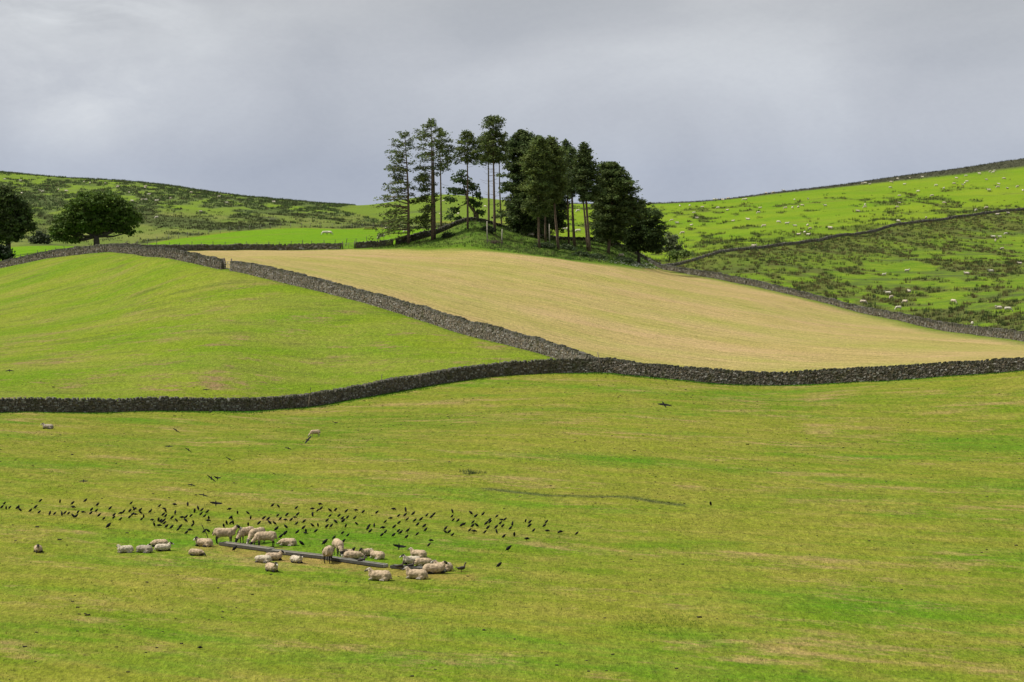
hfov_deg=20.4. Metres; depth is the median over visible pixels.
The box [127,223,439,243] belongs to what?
wire fence
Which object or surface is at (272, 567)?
sheep
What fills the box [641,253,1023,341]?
dry stone wall
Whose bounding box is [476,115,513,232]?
pine tree
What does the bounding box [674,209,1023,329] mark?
rush tussocks
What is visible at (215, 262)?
dry stone wall
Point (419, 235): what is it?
dry stone wall
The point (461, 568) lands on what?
duck
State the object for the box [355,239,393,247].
dry stone wall
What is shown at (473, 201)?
crooked pine
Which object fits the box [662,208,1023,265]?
dry stone wall
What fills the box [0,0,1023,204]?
sky
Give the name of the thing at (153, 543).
sheep
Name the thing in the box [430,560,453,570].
sheep
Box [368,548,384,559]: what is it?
sheep
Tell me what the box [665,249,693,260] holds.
willow bush
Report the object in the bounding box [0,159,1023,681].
ground
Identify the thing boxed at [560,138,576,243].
pine tree
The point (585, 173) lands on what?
pine tree
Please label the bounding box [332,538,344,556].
sheep
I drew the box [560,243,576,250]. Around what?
bush
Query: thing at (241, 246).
dry stone wall
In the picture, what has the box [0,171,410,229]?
moor scrub
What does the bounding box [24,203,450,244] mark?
bank grass
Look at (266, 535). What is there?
sheep
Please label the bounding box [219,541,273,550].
feed trough
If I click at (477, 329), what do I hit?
dry stone wall
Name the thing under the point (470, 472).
rush clump
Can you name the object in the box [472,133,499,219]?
pine tree
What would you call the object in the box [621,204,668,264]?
rounded tree
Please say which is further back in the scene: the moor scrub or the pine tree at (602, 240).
the moor scrub
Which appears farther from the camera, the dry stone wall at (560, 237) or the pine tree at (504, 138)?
the pine tree at (504, 138)
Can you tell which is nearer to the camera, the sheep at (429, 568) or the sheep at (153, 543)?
the sheep at (429, 568)
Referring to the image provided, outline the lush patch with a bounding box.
[612,609,708,634]
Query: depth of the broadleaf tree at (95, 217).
608.32 m
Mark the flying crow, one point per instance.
(399, 546)
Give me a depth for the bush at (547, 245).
592.87 m
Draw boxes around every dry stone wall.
[0,243,112,267]
[0,357,603,412]
[110,244,225,268]
[114,243,341,250]
[229,261,596,359]
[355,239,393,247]
[395,217,475,244]
[476,218,661,263]
[603,357,1023,384]
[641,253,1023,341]
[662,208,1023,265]
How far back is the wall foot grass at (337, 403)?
274.43 m
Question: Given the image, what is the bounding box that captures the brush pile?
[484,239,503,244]
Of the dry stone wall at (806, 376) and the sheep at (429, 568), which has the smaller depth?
the sheep at (429, 568)
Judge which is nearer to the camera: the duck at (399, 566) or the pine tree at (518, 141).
the duck at (399, 566)
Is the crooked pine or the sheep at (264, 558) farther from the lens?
the crooked pine
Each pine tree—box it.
[368,130,418,245]
[409,118,450,239]
[436,129,458,226]
[445,129,484,228]
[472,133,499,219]
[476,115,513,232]
[491,128,548,234]
[497,136,508,223]
[511,210,557,239]
[516,135,559,248]
[530,147,554,241]
[542,135,570,249]
[548,199,566,234]
[549,154,571,234]
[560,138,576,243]
[563,146,578,245]
[565,141,607,251]
[588,184,598,236]
[590,161,653,253]
[594,198,628,246]
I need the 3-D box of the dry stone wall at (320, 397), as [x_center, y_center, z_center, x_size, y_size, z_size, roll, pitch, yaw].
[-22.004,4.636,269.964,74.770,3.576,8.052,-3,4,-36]
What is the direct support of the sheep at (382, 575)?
on the ground at (102, 325)
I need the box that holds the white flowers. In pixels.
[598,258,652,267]
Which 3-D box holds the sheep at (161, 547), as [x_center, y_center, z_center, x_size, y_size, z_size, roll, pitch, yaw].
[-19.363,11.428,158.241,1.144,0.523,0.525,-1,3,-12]
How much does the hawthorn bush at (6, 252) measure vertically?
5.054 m
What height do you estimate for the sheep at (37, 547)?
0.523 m
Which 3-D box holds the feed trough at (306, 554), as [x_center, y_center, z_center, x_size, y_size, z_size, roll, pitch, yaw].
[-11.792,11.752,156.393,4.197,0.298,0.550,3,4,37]
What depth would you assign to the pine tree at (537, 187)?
587.99 m
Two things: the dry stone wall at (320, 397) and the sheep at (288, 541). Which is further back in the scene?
the dry stone wall at (320, 397)
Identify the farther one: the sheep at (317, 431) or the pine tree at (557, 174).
the pine tree at (557, 174)
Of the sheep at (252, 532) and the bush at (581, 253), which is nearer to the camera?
the sheep at (252, 532)
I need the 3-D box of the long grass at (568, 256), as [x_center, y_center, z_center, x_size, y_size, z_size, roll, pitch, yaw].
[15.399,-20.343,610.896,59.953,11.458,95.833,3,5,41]
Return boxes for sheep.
[34,544,42,552]
[40,423,53,428]
[116,544,133,552]
[136,545,152,552]
[148,539,167,546]
[154,542,173,550]
[188,548,205,555]
[193,536,213,546]
[212,525,241,543]
[235,526,253,542]
[246,527,264,543]
[250,531,277,546]
[255,555,271,562]
[265,550,285,560]
[265,562,277,571]
[276,538,296,545]
[290,554,302,562]
[308,429,320,436]
[322,545,333,562]
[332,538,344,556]
[343,551,366,558]
[359,548,369,555]
[364,567,392,580]
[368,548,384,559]
[399,554,419,563]
[402,566,428,579]
[408,547,426,557]
[414,558,432,565]
[423,561,449,573]
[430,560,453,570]
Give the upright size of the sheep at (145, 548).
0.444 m
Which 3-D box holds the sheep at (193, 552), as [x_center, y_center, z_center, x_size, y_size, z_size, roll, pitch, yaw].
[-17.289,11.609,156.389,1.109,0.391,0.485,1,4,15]
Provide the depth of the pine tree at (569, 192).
621.56 m
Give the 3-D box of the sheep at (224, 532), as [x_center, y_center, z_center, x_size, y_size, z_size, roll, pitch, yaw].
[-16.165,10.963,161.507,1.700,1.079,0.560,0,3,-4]
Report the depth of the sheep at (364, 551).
156.13 m
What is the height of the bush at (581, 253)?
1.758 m
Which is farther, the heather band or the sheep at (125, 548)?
the heather band
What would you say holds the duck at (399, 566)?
on the ground at (102, 325)
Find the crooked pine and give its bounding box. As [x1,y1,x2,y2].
[442,169,485,222]
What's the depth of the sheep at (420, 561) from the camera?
152.21 m
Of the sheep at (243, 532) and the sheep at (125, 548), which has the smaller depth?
the sheep at (125, 548)
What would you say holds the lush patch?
on the ground at (102, 325)
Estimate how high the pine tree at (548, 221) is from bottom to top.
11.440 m
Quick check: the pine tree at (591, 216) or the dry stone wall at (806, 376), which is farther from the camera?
the pine tree at (591, 216)
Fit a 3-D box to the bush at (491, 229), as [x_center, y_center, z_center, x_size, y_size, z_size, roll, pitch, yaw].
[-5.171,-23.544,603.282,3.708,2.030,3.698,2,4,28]
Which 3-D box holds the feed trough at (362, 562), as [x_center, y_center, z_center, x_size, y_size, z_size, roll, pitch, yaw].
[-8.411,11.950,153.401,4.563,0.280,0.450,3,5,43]
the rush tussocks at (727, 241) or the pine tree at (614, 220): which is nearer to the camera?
the pine tree at (614, 220)
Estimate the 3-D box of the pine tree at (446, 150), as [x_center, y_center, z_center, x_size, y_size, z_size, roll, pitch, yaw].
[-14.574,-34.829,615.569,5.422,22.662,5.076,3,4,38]
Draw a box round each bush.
[0,243,15,260]
[27,230,52,243]
[441,232,454,237]
[480,225,496,233]
[533,241,555,248]
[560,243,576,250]
[571,251,589,256]
[589,252,607,258]
[613,256,633,263]
[661,231,685,260]
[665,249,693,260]
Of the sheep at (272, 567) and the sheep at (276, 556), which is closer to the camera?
the sheep at (272, 567)
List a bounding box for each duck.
[393,560,404,567]
[455,562,465,570]
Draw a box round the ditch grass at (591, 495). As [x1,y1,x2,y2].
[485,487,679,504]
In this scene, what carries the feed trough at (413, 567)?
on the ground at (102, 325)
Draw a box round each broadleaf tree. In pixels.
[0,182,38,248]
[46,188,145,244]
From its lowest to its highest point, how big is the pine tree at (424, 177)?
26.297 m
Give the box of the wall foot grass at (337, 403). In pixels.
[0,369,1023,413]
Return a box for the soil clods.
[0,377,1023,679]
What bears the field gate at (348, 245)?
on the ground at (102, 325)
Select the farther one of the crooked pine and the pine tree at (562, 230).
the pine tree at (562, 230)
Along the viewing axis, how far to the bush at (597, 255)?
582.87 m
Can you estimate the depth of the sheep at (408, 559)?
152.95 m
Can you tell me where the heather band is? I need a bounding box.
[569,158,1023,203]
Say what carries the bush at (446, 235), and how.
on the ground at (102, 325)
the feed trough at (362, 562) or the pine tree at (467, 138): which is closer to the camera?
the feed trough at (362, 562)
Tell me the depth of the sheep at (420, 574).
147.44 m
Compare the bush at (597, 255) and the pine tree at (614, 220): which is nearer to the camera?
the bush at (597, 255)
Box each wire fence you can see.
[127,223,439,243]
[136,236,377,245]
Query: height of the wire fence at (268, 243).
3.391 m
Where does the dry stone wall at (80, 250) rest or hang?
on the ground at (102, 325)
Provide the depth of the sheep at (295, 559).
153.44 m
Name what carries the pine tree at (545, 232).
on the ground at (102, 325)
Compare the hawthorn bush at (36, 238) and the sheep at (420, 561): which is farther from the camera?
the hawthorn bush at (36, 238)
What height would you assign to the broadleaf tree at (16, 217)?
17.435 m
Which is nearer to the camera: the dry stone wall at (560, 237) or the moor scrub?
the dry stone wall at (560, 237)
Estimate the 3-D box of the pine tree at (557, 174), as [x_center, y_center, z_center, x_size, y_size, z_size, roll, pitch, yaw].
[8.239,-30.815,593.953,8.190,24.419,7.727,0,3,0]
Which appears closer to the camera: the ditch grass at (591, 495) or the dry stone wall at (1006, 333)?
the ditch grass at (591, 495)
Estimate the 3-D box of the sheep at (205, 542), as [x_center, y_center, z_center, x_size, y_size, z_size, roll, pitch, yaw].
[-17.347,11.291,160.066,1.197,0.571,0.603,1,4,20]
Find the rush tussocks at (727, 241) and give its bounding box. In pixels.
[518,178,1023,263]
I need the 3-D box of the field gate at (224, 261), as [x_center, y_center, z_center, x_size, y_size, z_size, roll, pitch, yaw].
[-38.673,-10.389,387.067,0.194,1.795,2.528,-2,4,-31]
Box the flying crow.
[393,543,405,549]
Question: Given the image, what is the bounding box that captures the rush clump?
[459,469,486,474]
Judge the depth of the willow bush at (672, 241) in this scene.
699.26 m
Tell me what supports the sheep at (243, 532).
on the ground at (102, 325)
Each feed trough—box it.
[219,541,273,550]
[266,548,323,558]
[325,556,387,567]
[390,564,445,570]
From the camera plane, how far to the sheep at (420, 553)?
155.55 m
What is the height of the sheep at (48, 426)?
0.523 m
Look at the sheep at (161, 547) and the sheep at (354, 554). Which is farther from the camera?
the sheep at (161, 547)
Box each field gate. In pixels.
[223,258,231,268]
[342,241,354,248]
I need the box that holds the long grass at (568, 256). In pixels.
[367,220,653,266]
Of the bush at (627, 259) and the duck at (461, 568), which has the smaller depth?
the duck at (461, 568)
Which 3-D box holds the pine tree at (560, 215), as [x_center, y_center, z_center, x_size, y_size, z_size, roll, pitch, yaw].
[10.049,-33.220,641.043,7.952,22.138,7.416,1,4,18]
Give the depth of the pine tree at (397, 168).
601.93 m

